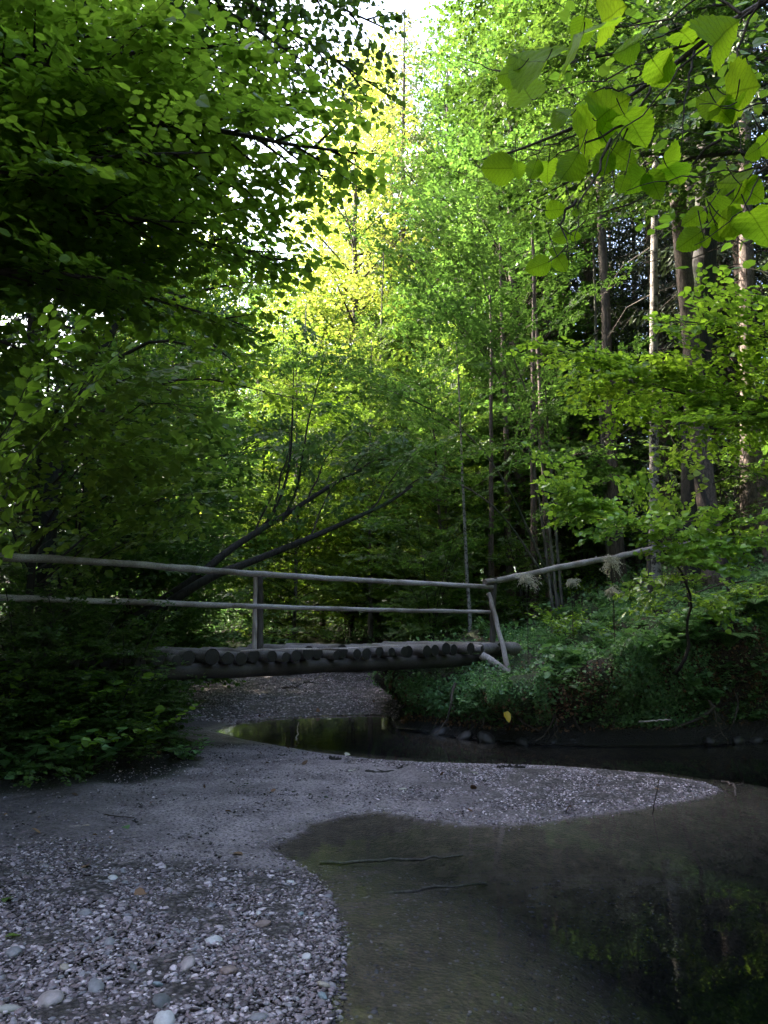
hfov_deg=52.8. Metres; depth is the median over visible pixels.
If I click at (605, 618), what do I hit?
broad leaved herb
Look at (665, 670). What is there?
moss cover
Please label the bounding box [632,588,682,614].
leafy shoot
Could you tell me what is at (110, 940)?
stone
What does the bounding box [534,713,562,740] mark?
root
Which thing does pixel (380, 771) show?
stick
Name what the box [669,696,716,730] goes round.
root
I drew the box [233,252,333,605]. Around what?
sunlit tree
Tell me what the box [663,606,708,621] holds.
woodland herb
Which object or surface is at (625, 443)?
spruce tree
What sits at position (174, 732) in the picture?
broad leaved herb
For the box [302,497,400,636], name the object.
hazel shrub
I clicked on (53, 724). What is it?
woodland herb
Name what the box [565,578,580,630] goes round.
plumed flower
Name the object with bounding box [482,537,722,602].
path handrail
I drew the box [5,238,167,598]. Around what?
spruce tree
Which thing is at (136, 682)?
woodland herb
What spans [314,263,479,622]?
light tree
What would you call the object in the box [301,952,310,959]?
stone
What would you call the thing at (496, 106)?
tall broadleaf
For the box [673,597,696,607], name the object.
woodland herb
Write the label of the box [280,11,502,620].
sunlit tree
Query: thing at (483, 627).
woodland herb
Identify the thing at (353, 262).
sunlit tree
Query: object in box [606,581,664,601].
leafy shoot
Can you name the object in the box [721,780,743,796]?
driftwood
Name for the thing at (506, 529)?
bare trunk
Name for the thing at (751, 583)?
broad leaved herb
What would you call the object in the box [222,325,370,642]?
light tree
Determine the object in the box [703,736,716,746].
bank stone
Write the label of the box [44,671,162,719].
leafy shoot
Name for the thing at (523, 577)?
plumed flower
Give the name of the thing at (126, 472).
hazel bush
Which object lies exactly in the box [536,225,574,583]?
thin trunk
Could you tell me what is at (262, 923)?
stone
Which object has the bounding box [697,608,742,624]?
woodland herb
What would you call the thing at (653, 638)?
broad leaved herb
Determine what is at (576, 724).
root
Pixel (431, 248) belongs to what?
sunlit tree
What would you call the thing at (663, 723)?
root
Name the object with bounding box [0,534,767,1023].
ground
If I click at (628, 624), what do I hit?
woodland herb
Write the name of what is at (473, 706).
woodland herb
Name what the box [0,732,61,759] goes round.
woodland herb
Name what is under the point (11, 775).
woodland herb
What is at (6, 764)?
woodland herb
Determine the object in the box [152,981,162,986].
stone
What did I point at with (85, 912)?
stone
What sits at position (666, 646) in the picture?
woodland herb
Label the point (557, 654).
woodland herb
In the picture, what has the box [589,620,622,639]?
leafy shoot
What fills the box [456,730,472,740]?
bank stone
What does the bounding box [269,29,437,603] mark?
sunlit tree
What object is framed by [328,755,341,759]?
wood chunk
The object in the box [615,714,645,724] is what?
woodland herb
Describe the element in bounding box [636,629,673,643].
woodland herb
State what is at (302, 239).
sunlit tree
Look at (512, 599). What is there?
dark shrub
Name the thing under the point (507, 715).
leaf
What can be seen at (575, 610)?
broad leaved herb
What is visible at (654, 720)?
stick
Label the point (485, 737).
bank stone
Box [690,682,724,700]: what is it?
broad leaved herb
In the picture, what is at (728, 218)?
hazel branch
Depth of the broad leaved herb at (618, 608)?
14.05 m
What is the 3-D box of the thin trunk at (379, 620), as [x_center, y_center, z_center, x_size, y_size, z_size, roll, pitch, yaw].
[0.245,-2.657,27.510,3.562,14.301,2.446,-4,-9,24]
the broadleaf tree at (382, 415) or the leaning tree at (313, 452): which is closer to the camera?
the leaning tree at (313, 452)
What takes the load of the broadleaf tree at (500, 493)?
on the ground
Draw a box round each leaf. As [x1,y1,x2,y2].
[134,887,145,895]
[504,711,510,722]
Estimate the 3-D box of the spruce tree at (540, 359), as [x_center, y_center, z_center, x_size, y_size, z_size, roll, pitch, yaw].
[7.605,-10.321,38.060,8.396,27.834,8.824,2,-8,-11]
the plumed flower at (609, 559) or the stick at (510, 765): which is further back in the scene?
the plumed flower at (609, 559)
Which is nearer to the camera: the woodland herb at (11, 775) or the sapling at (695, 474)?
the woodland herb at (11, 775)
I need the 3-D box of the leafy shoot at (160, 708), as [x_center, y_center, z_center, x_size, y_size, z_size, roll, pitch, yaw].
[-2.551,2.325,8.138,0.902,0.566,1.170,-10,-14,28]
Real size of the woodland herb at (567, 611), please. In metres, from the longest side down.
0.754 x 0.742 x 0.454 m
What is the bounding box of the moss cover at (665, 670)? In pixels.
[425,606,767,728]
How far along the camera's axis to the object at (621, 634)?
11.52 m
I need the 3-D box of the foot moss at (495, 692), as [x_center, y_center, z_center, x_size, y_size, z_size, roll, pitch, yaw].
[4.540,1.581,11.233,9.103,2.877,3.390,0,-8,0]
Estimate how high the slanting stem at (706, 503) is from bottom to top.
5.052 m
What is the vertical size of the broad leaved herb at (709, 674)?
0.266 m
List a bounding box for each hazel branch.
[468,0,767,276]
[626,56,767,251]
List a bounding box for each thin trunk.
[342,252,416,627]
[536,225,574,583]
[568,160,642,581]
[576,187,649,569]
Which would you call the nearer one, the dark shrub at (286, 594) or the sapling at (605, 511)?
the sapling at (605, 511)
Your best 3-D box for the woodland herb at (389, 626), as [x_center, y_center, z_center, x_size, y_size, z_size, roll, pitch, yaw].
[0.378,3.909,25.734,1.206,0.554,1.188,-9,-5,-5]
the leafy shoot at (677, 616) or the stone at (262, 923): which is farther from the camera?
the leafy shoot at (677, 616)
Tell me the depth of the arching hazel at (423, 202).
16.76 m
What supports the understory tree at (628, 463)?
on the ground
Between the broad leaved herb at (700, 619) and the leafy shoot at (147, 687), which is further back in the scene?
the broad leaved herb at (700, 619)
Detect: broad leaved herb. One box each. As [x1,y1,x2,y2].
[153,723,178,740]
[362,623,392,636]
[463,698,491,715]
[509,701,556,719]
[536,629,576,643]
[540,643,595,664]
[560,606,587,619]
[586,611,609,618]
[595,610,624,620]
[599,603,628,612]
[601,607,631,621]
[617,577,636,587]
[625,628,671,648]
[658,618,702,632]
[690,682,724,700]
[691,614,717,622]
[692,591,718,601]
[698,665,721,682]
[704,596,742,612]
[743,581,767,597]
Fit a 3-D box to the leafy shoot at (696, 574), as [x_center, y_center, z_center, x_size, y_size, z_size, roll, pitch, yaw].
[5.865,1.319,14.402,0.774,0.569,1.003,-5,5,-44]
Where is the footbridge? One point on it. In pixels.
(220, 662)
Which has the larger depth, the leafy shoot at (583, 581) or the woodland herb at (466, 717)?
the leafy shoot at (583, 581)
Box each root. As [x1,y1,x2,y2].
[383,704,404,723]
[424,682,456,739]
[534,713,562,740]
[550,712,563,741]
[570,716,581,735]
[651,712,677,731]
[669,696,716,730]
[699,703,727,742]
[719,690,749,743]
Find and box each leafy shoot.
[0,656,122,747]
[0,694,60,727]
[38,692,112,739]
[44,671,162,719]
[45,710,152,772]
[61,681,141,738]
[102,704,197,748]
[129,675,166,709]
[499,601,536,619]
[526,609,587,638]
[529,603,562,618]
[536,606,585,629]
[551,610,591,637]
[557,571,595,590]
[563,586,584,597]
[578,584,598,594]
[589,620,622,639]
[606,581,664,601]
[621,582,659,595]
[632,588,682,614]
[643,606,697,624]
[680,566,717,591]
[683,586,752,624]
[693,604,729,629]
[719,577,761,598]
[719,579,767,598]
[728,602,767,626]
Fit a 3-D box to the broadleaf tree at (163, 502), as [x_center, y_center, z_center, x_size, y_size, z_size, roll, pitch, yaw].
[-6.164,-4.069,22.768,7.347,16.172,7.212,-2,-8,14]
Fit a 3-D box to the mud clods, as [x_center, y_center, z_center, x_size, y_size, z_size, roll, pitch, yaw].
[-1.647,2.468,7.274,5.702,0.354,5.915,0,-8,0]
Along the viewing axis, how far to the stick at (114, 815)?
6.03 m
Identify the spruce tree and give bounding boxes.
[0,0,155,646]
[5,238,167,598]
[315,1,455,625]
[421,30,527,571]
[483,35,682,577]
[506,105,644,577]
[511,203,567,576]
[519,41,585,579]
[540,238,648,578]
[557,27,767,563]
[581,199,680,556]
[583,185,647,546]
[587,8,767,534]
[608,11,767,535]
[615,197,680,515]
[620,157,729,563]
[633,109,765,531]
[673,263,767,499]
[709,47,767,515]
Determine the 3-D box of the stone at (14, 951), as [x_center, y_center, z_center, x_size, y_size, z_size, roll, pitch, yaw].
[-1.692,2.013,3.533,0.084,0.053,0.094,-1,0,0]
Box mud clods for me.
[3,742,519,902]
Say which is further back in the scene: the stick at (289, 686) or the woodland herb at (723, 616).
the stick at (289, 686)
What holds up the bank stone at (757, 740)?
on the ground
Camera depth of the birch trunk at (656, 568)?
17.25 m
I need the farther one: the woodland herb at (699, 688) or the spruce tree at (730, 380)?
the spruce tree at (730, 380)
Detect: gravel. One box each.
[0,835,350,1023]
[21,745,718,848]
[152,672,404,723]
[296,860,727,1023]
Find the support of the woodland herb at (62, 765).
on the ground
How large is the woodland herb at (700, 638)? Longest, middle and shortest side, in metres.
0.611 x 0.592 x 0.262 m
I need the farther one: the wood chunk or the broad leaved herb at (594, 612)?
the broad leaved herb at (594, 612)
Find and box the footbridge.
[0,552,520,689]
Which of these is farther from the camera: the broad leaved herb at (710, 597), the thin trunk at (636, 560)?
the thin trunk at (636, 560)
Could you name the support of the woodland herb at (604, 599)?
on the ground
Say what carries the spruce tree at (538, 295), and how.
on the ground
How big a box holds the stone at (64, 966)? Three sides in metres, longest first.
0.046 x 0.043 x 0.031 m
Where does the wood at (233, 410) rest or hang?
on the ground
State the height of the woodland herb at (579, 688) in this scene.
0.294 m
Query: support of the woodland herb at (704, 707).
on the ground
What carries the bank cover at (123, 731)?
on the ground
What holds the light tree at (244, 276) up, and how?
on the ground
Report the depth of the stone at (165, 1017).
2.99 m
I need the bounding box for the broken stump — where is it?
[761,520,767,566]
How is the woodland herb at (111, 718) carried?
on the ground
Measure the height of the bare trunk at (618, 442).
18.278 m
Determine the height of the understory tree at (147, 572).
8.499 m
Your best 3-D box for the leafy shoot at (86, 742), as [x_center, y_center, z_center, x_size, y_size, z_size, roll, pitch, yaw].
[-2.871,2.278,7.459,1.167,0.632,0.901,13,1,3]
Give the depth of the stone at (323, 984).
3.40 m
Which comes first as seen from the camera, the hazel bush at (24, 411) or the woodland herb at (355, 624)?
the hazel bush at (24, 411)
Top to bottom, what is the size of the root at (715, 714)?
0.661 m
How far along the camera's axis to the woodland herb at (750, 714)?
10.67 m
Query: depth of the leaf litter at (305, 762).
8.39 m
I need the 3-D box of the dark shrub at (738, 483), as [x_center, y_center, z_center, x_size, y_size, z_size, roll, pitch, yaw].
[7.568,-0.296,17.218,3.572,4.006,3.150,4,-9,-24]
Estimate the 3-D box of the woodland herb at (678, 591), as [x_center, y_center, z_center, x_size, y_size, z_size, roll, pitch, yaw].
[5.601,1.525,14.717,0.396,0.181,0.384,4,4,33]
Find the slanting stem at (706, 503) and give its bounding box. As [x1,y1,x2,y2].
[581,367,759,629]
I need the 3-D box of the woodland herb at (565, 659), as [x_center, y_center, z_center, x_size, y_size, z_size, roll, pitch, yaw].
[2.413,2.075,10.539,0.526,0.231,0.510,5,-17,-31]
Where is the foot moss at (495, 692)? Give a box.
[384,610,767,728]
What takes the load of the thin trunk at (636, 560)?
on the ground
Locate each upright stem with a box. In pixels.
[234,311,358,533]
[265,313,396,521]
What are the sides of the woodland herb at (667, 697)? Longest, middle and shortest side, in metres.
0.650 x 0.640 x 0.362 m
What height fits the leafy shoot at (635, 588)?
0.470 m
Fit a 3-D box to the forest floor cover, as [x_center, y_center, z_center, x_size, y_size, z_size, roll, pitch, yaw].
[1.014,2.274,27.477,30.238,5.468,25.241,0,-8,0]
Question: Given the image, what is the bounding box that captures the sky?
[0,0,767,570]
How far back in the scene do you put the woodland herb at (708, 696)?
10.38 m
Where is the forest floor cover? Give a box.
[0,532,767,647]
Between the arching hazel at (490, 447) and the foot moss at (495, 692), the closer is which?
the foot moss at (495, 692)
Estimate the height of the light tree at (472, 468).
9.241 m
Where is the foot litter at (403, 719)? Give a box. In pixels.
[388,619,767,732]
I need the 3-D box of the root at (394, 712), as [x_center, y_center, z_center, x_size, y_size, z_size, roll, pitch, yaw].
[0.211,3.175,12.429,0.430,0.587,0.156,-1,-8,10]
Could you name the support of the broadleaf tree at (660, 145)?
on the ground
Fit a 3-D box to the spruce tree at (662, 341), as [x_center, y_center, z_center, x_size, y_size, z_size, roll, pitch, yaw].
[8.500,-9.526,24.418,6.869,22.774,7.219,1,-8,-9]
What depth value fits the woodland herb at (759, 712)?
10.69 m
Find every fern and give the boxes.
[697,632,765,647]
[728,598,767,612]
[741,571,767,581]
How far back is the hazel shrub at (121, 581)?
11.88 m
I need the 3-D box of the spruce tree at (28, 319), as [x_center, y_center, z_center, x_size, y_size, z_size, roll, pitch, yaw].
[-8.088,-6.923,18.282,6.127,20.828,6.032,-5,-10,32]
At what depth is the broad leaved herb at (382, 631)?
25.04 m
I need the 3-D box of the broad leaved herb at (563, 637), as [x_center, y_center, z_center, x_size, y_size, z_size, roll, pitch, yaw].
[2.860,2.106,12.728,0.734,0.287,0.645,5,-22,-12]
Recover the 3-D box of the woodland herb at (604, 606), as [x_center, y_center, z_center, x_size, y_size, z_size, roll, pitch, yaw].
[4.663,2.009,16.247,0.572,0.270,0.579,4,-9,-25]
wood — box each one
[0,0,767,574]
[0,288,767,602]
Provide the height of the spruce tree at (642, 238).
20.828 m
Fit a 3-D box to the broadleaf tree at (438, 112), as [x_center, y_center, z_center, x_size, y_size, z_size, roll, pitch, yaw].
[2.562,-9.413,33.060,10.548,27.620,11.488,1,-8,-6]
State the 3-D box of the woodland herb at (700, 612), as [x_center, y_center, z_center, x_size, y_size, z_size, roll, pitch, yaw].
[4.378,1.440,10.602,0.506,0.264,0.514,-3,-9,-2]
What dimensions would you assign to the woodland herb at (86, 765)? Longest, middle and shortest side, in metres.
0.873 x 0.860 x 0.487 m
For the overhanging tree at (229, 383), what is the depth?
12.38 m
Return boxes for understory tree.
[0,285,253,686]
[7,257,304,647]
[114,299,293,621]
[231,323,422,635]
[297,347,494,626]
[339,336,544,636]
[513,262,682,561]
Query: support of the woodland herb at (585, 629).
on the ground
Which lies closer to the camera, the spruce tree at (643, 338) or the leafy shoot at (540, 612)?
the leafy shoot at (540, 612)
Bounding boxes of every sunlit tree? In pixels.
[169,173,268,595]
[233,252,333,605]
[237,37,469,629]
[250,132,389,619]
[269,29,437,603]
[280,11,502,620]
[395,146,511,608]
[409,30,585,592]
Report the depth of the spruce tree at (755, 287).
31.36 m
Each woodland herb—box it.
[0,728,98,776]
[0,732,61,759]
[0,734,46,761]
[0,757,41,779]
[3,716,60,746]
[6,689,77,728]
[45,749,100,768]
[46,727,134,774]
[59,703,129,739]
[85,698,151,731]
[106,678,150,688]
[163,737,214,759]
[348,621,364,630]
[377,623,408,635]
[438,698,459,721]
[454,711,470,722]
[456,698,487,713]
[475,616,503,636]
[478,695,505,719]
[481,709,508,730]
[483,609,510,617]
[534,659,590,689]
[539,642,570,656]
[539,644,589,666]
[539,645,587,662]
[540,655,574,668]
[543,604,580,619]
[547,640,570,645]
[559,644,596,656]
[568,647,597,659]
[568,682,607,702]
[570,620,592,631]
[571,639,592,647]
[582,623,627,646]
[591,592,612,603]
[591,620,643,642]
[593,601,617,609]
[596,621,625,629]
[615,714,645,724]
[616,633,686,662]
[622,619,633,627]
[628,615,647,627]
[635,713,658,723]
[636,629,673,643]
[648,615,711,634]
[650,653,666,663]
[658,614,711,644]
[659,609,679,617]
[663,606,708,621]
[663,693,686,714]
[672,587,685,594]
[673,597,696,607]
[673,668,707,695]
[677,696,713,715]
[678,711,708,723]
[685,627,724,643]
[687,607,705,618]
[688,676,730,701]
[691,693,719,712]
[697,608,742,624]
[700,697,717,711]
[701,698,719,708]
[704,691,724,699]
[716,679,734,689]
[720,590,743,598]
[723,653,767,685]
[726,709,749,723]
[733,709,762,719]
[737,711,767,721]
[749,575,767,584]
[750,709,767,720]
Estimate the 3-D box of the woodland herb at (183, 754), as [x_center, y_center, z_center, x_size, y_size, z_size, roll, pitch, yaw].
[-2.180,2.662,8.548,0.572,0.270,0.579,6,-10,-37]
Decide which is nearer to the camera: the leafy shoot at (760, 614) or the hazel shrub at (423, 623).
the leafy shoot at (760, 614)
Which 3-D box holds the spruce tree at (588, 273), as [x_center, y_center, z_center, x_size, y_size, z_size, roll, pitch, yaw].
[7.062,-9.923,27.773,8.021,25.304,7.633,-3,-9,21]
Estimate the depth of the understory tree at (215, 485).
16.42 m
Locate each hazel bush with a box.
[0,304,138,564]
[0,323,284,649]
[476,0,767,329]
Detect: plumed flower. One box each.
[515,573,541,672]
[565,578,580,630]
[599,554,629,635]
[604,585,624,645]
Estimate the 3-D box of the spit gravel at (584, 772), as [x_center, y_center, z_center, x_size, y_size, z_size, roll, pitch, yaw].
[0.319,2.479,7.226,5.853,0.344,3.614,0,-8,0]
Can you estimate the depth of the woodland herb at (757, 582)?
11.96 m
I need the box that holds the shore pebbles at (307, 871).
[267,762,727,1013]
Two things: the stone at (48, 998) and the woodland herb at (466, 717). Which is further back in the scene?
the woodland herb at (466, 717)
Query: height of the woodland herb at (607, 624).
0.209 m
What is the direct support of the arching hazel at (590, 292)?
on the ground
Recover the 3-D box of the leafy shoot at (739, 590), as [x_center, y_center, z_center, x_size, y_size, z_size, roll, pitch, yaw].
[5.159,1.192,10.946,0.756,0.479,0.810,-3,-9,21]
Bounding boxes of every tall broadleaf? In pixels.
[426,0,643,595]
[476,0,693,585]
[555,0,767,261]
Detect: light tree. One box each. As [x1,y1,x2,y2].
[205,273,340,627]
[211,271,316,591]
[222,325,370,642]
[257,283,380,625]
[296,306,437,637]
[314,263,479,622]
[367,320,529,624]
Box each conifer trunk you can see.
[568,0,767,590]
[622,32,767,554]
[637,2,767,588]
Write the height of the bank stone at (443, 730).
0.201 m
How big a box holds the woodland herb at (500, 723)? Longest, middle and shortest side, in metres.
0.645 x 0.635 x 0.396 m
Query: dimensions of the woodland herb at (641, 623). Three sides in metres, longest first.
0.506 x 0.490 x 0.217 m
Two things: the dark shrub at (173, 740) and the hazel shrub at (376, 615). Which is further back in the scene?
the hazel shrub at (376, 615)
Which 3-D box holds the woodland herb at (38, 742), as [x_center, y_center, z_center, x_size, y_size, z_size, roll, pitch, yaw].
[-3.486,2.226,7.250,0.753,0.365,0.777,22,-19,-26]
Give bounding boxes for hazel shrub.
[0,359,196,648]
[61,468,246,706]
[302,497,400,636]
[373,504,485,641]
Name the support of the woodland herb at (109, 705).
on the ground
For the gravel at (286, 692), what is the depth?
15.53 m
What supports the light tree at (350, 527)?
on the ground
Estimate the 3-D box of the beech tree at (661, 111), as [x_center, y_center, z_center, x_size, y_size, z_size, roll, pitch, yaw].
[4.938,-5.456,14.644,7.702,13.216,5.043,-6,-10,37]
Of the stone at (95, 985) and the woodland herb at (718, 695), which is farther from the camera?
the woodland herb at (718, 695)
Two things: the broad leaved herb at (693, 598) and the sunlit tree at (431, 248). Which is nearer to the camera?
the broad leaved herb at (693, 598)
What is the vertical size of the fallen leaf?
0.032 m
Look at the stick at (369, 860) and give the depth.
5.37 m
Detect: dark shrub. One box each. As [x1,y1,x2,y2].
[0,557,125,736]
[0,573,169,729]
[0,587,105,787]
[0,618,136,762]
[43,646,187,781]
[47,598,203,731]
[130,670,212,748]
[220,530,326,642]
[471,504,569,626]
[523,453,636,593]
[643,426,767,569]
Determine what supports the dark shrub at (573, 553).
on the ground
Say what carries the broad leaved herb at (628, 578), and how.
on the ground
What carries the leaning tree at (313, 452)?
on the ground
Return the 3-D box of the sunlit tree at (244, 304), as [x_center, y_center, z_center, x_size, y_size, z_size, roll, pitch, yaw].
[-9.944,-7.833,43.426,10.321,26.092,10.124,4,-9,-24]
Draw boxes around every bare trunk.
[459,295,506,625]
[478,222,530,618]
[497,211,566,616]
[524,277,582,614]
[582,179,636,558]
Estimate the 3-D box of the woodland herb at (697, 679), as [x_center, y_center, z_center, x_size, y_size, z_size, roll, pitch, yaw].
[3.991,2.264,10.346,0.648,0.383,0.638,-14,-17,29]
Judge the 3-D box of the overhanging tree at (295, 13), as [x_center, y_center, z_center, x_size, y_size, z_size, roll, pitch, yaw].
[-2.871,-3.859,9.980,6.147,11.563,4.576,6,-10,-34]
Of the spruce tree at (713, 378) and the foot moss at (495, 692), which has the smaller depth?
the foot moss at (495, 692)
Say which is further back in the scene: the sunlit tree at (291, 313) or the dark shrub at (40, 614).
the sunlit tree at (291, 313)
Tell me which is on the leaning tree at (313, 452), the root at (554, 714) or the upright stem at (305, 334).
the upright stem at (305, 334)
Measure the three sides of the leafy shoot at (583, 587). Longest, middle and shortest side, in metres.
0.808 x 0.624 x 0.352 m
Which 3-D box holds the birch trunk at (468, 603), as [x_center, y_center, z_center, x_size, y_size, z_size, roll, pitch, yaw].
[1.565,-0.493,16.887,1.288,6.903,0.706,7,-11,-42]
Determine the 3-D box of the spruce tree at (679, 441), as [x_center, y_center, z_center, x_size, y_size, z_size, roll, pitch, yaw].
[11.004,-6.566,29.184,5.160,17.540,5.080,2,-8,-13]
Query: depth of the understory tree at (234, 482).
23.42 m
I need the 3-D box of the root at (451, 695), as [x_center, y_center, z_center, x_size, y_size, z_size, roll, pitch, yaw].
[0.808,2.860,11.059,0.510,0.834,0.194,0,-8,0]
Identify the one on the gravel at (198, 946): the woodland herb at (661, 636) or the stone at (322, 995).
the stone at (322, 995)
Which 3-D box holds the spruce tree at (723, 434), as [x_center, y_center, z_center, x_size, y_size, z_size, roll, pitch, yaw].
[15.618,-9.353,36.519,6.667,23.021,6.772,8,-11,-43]
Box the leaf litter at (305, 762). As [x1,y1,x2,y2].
[3,595,727,837]
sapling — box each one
[521,441,767,674]
[620,431,708,606]
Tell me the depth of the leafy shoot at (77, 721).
7.57 m
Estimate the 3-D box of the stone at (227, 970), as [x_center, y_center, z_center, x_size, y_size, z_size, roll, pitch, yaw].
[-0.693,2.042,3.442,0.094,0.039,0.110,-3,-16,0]
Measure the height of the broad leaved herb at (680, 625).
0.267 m
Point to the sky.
(417, 6)
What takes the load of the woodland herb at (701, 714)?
on the ground
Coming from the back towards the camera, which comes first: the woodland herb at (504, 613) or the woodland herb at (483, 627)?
the woodland herb at (504, 613)
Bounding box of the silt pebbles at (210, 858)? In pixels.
[0,738,530,893]
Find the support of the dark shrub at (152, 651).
on the ground
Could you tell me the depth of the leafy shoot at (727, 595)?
10.62 m
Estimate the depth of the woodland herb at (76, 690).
7.47 m
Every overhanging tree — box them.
[12,67,315,643]
[15,0,411,377]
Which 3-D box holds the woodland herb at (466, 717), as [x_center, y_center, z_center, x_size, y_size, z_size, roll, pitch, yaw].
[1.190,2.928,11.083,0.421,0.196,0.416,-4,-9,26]
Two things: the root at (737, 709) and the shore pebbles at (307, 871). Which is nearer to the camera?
the shore pebbles at (307, 871)
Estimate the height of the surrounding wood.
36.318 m
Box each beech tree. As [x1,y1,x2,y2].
[435,0,767,242]
[506,262,767,476]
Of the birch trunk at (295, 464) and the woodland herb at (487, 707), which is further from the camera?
the birch trunk at (295, 464)
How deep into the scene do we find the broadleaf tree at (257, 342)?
34.34 m
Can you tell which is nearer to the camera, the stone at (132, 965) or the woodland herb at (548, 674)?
the stone at (132, 965)
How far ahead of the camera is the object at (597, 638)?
11.31 m
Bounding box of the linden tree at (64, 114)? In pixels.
[0,0,399,385]
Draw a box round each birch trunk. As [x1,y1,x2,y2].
[286,303,316,635]
[450,342,477,631]
[590,2,723,587]
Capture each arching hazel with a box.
[247,334,586,605]
[271,425,618,606]
[330,206,570,616]
[379,188,609,608]
[435,183,655,612]
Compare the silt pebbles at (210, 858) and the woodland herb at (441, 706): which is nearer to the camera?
the silt pebbles at (210, 858)
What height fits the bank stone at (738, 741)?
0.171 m
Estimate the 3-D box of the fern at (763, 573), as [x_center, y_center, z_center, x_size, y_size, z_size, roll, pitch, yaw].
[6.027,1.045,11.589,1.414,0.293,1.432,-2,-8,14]
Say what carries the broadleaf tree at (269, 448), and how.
on the ground
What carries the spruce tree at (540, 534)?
on the ground
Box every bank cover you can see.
[0,616,188,755]
[366,549,767,727]
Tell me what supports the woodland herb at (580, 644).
on the ground
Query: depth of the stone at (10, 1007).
3.04 m
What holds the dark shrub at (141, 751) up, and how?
on the ground
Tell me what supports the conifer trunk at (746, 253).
on the ground
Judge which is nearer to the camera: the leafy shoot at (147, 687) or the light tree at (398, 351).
the leafy shoot at (147, 687)
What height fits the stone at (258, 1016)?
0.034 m
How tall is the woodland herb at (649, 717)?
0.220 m
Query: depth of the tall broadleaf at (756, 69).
19.14 m
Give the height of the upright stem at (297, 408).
4.267 m
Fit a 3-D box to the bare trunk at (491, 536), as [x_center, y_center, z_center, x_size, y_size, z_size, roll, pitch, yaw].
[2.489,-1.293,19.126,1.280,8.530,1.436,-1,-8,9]
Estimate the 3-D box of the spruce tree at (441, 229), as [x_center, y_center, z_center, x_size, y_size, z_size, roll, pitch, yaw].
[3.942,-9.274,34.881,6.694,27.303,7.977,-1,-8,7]
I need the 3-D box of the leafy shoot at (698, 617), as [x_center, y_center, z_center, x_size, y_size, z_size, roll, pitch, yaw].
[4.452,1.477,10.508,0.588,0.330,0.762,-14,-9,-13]
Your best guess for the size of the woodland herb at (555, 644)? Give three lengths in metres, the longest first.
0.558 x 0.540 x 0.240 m
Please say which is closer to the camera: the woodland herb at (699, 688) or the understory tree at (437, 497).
the woodland herb at (699, 688)
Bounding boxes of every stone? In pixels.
[0,1004,20,1014]
[4,946,21,957]
[36,989,64,1007]
[59,963,69,969]
[77,908,92,918]
[87,978,104,992]
[103,936,114,944]
[108,874,117,879]
[129,963,137,970]
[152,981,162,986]
[152,993,170,1007]
[153,1010,175,1023]
[180,956,195,971]
[205,935,222,946]
[219,965,237,974]
[249,1012,268,1021]
[253,920,270,927]
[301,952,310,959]
[317,981,329,987]
[318,991,329,999]
[429,725,448,736]
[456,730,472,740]
[477,730,494,743]
[516,737,527,746]
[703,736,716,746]
[731,736,745,745]
[750,737,764,743]
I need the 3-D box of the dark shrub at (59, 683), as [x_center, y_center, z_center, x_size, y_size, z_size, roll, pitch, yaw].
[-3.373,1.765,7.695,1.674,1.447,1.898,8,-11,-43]
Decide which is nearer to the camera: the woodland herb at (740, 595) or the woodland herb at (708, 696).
the woodland herb at (708, 696)
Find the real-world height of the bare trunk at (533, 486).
10.155 m
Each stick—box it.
[87,809,133,817]
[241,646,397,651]
[282,685,296,688]
[365,764,407,772]
[497,763,525,767]
[639,719,670,721]
[652,779,659,813]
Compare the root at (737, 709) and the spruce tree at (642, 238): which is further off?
the spruce tree at (642, 238)
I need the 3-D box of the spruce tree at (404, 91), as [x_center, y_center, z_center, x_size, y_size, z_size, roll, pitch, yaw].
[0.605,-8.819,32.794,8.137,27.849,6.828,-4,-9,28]
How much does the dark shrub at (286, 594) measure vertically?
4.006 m
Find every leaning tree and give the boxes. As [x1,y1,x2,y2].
[100,407,420,638]
[114,433,469,644]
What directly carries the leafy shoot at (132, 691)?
on the ground
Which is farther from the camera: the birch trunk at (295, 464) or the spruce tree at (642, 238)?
the spruce tree at (642, 238)
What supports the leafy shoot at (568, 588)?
on the ground
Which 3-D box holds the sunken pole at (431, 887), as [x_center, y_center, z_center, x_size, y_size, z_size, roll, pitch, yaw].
[0.226,2.419,4.935,1.129,0.128,0.042,5,-10,-33]
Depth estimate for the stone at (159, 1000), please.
3.13 m
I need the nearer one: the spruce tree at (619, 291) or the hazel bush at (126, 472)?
the hazel bush at (126, 472)
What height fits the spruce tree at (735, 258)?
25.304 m
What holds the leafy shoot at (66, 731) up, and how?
on the ground
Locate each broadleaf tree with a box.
[12,0,307,620]
[67,171,316,636]
[198,221,328,571]
[304,299,430,633]
[320,2,571,604]
[353,0,587,608]
[363,0,681,610]
[363,149,602,615]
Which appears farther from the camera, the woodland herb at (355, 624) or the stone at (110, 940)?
the woodland herb at (355, 624)
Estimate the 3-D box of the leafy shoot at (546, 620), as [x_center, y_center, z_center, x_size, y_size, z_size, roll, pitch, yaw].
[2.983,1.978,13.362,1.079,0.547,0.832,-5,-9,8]
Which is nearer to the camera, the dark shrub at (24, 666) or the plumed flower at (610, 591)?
the dark shrub at (24, 666)

